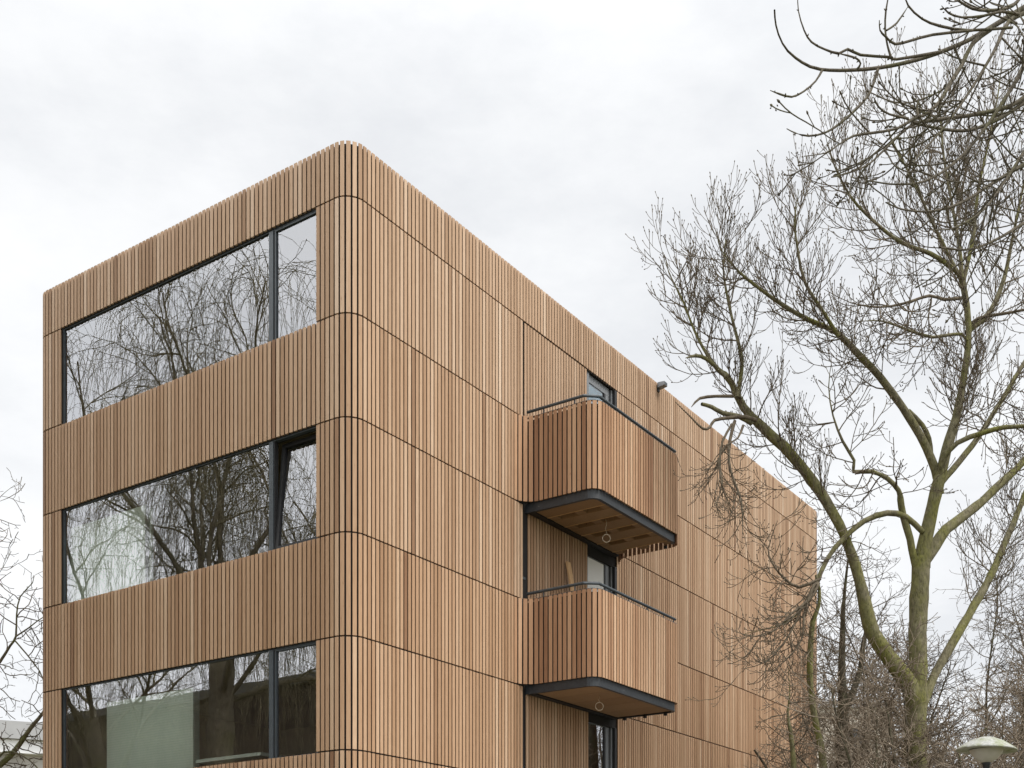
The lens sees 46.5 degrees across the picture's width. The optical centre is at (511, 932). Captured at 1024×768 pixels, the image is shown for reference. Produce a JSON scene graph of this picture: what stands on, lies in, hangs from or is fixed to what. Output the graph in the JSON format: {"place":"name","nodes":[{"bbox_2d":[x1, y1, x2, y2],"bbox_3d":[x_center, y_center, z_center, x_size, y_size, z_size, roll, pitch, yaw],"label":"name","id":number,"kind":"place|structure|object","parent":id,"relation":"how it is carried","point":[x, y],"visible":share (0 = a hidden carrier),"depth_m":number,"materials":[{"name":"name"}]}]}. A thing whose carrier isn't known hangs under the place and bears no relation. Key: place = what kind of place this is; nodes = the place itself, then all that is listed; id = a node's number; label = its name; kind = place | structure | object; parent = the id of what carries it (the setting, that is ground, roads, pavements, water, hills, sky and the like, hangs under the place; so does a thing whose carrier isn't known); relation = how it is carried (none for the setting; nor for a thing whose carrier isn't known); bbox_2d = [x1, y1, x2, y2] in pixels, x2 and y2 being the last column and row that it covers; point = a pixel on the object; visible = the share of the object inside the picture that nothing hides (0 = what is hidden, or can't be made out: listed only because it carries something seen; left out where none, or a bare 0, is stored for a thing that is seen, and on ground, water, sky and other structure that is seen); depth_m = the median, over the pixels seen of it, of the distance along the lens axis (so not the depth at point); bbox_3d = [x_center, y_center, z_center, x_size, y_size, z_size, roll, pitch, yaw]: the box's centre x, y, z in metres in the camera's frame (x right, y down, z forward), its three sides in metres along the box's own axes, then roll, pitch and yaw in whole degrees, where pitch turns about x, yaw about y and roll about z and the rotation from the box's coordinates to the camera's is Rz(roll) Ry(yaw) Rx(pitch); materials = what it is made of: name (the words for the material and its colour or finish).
{"place":"outdoors","nodes":[
{"label":"outdoors","id":0,"kind":"place"},
{"bbox_2d":[0,720,42,767],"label":"building","id":1,"kind":"structure","parent":0,"point":[12,727],"depth_m":69.70,"materials":[{"name":"white"}]},
{"bbox_2d":[0,0,1023,767],"label":"sky","id":2,"kind":"structure","parent":0,"point":[550,131],"materials":[{"name":"white"}]},
{"bbox_2d":[788,567,855,767],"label":"slender tree","id":3,"kind":"object","parent":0,"point":[819,736],"visible":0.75,"depth_m":20.19,"materials":[{"name":"brown plant"}]},
{"bbox_2d":[772,501,910,767],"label":"forked tree","id":4,"kind":"object","parent":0,"point":[841,655],"visible":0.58,"depth_m":23.96,"materials":[{"name":"brown plant"}]},
{"bbox_2d":[817,702,889,767],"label":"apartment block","id":5,"kind":"structure","parent":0,"point":[850,723],"depth_m":85.00,"materials":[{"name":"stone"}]},
{"bbox_2d":[728,612,999,767],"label":"shrub","id":6,"kind":"object","parent":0,"point":[888,724],"visible":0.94,"depth_m":19.93,"materials":[{"name":"brown plant"}]},
{"bbox_2d":[751,609,1023,767],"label":"tall shrub","id":7,"kind":"object","parent":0,"point":[1002,698],"visible":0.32,"depth_m":26.76,"materials":[{"name":"brown plant"}]},
{"bbox_2d":[771,651,1022,767],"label":"shrub","id":8,"kind":"object","parent":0,"point":[862,736],"visible":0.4,"depth_m":22.55,"materials":[{"name":"brown plant"}]},
{"bbox_2d":[796,514,1023,767],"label":"tall shrub","id":9,"kind":"object","parent":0,"point":[996,601],"visible":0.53,"depth_m":30.29,"materials":[{"name":"brown plant"}]},
{"bbox_2d":[825,614,1023,767],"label":"tall shrub","id":10,"kind":"object","parent":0,"point":[1011,698],"visible":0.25,"depth_m":26.25,"materials":[{"name":"brown plant"}]},
{"bbox_2d":[830,599,1023,767],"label":"tall shrub","id":11,"kind":"object","parent":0,"point":[929,707],"visible":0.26,"depth_m":28.59,"materials":[{"name":"brown plant"}]},
{"label":"ground","id":12,"kind":"structure","parent":0,"visible":0},
{"bbox_2d":[0,467,42,767],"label":"bare tree","id":13,"kind":"object","parent":12,"relation":"on","point":[13,751],"visible":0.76,"depth_m":24.23,"materials":[{"name":"brown plant"}]},
{"bbox_2d":[43,140,816,767],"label":"apartment building","id":14,"kind":"structure","parent":12,"relation":"on","point":[373,442],"depth_m":19.02,"materials":[{"name":"wood"}]},
{"bbox_2d":[69,505,153,601],"bbox_3d":[-6.628,-5.608,19.591,2.073,2.384,0.149,0,0,35],"label":"curtain","id":15,"kind":"object","parent":14,"relation":"on","point":[111,553],"visible":0.52,"depth_m":19.44,"materials":[{"name":"white fabric"}]},
{"bbox_2d":[107,688,198,767],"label":"curtain","id":16,"kind":"object","parent":14,"relation":"on","point":[160,730],"visible":1,"depth_m":18.81,"materials":[{"name":"white fabric"}]},
{"bbox_2d":[63,210,315,423],"bbox_3d":[-5.076,-9.265,18.285,5.895,1.700,0.082,0,0,35],"label":"window","id":17,"kind":"structure","parent":14,"relation":"in","point":[273,235],"depth_m":17.24,"materials":[{"name":"metal"}]},
{"bbox_2d":[63,427,317,603],"bbox_3d":[-5.037,-6.252,18.341,5.895,1.675,0.221,0,0,35],"label":"window","id":18,"kind":"structure","parent":14,"relation":"in","point":[276,506],"depth_m":17.13,"materials":[{"name":"metal"}]},
{"bbox_2d":[63,641,317,767],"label":"window","id":19,"kind":"structure","parent":14,"relation":"in","point":[273,654],"depth_m":17.12,"materials":[{"name":"metal"}]},
{"bbox_2d":[199,758,268,766],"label":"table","id":20,"kind":"object","parent":14,"relation":"on","point":[250,760],"visible":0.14,"depth_m":18.16,"materials":[{"name":"brown wood"}]},
{"bbox_2d":[196,752,284,765],"bbox_3d":[-4.297,-2.630,18.263,1.800,0.050,0.500,0,0,35],"label":"board","id":21,"kind":"object","parent":20,"relation":"on","point":[240,757],"visible":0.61,"depth_m":17.97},
{"bbox_2d":[566,561,573,594],"bbox_3d":[1.161,-5.293,20.647,0.028,2.320,0.120,-12,-4,35],"label":"plank","id":22,"kind":"object","parent":14,"relation":"on","point":[569,572],"visible":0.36,"depth_m":20.67,"materials":[{"name":"brown wood"}]},
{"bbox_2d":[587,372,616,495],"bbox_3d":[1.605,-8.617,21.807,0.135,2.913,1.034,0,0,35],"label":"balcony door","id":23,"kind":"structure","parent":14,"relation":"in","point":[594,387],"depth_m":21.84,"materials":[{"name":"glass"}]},
{"bbox_2d":[587,554,616,594],"bbox_3d":[1.605,-5.476,21.807,0.135,2.628,1.034,0,0,35],"label":"balcony door","id":24,"kind":"structure","parent":14,"relation":"in","point":[597,571],"depth_m":21.85,"materials":[{"name":"glass"}]},
{"bbox_2d":[588,722,616,767],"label":"balcony door","id":25,"kind":"structure","parent":14,"relation":"in","point":[602,741],"depth_m":21.90,"materials":[{"name":"glass"}]},
{"bbox_2d":[602,521,610,542],"bbox_3d":[1.590,-6.758,20.065,0.146,0.390,0.024,0,0,-4],"label":"cable loop","id":26,"kind":"object","parent":14,"relation":"hanging from","point":[606,534],"visible":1,"depth_m":20.06,"materials":[{"name":"grey metal"}]},
{"bbox_2d":[657,381,666,391],"bbox_3d":[2.956,-10.755,23.481,0.179,0.160,0.128,0,0,35],"label":"floodlight","id":27,"kind":"object","parent":14,"relation":"attached to","point":[661,385],"visible":1,"depth_m":23.45,"materials":[{"name":"black metal"}]},
{"bbox_2d":[754,657,827,767],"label":"sapling","id":28,"kind":"object","parent":12,"relation":"on","point":[793,762],"visible":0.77,"depth_m":20.97,"materials":[{"name":"brown plant"}]},
{"bbox_2d":[625,4,1023,767],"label":"bare tree","id":29,"kind":"object","parent":12,"relation":"on","point":[923,552],"visible":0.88,"depth_m":20.35,"materials":[{"name":"brown plant"}]},
{"bbox_2d":[817,634,892,767],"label":"tall shrub","id":30,"kind":"object","parent":12,"relation":"on","point":[825,743],"visible":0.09,"depth_m":30.96,"materials":[{"name":"brown plant"}]},
{"bbox_2d":[770,0,1023,322],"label":"bare tree","id":31,"kind":"object","parent":12,"relation":"on","point":[1009,17],"visible":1,"depth_m":11.02,"materials":[{"name":"brown plant"}]},
{"bbox_2d":[812,699,1023,767],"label":"shrub","id":32,"kind":"object","parent":12,"relation":"on","point":[960,757],"visible":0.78,"depth_m":19.18,"materials":[{"name":"brown plant"}]},
{"bbox_2d":[817,618,1023,767],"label":"tall shrub","id":33,"kind":"object","parent":12,"relation":"on","point":[966,705],"visible":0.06,"depth_m":35.15,"materials":[{"name":"brown plant"}]},
{"bbox_2d":[881,669,1023,767],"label":"shrub","id":34,"kind":"object","parent":12,"relation":"on","point":[987,726],"visible":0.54,"depth_m":22.24,"materials":[{"name":"brown plant"}]},
{"bbox_2d":[956,736,1017,767],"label":"street lamp","id":35,"kind":"object","parent":12,"relation":"on","point":[985,751],"visible":1,"depth_m":14.86,"materials":[{"name":"white plastic"}]}
]}

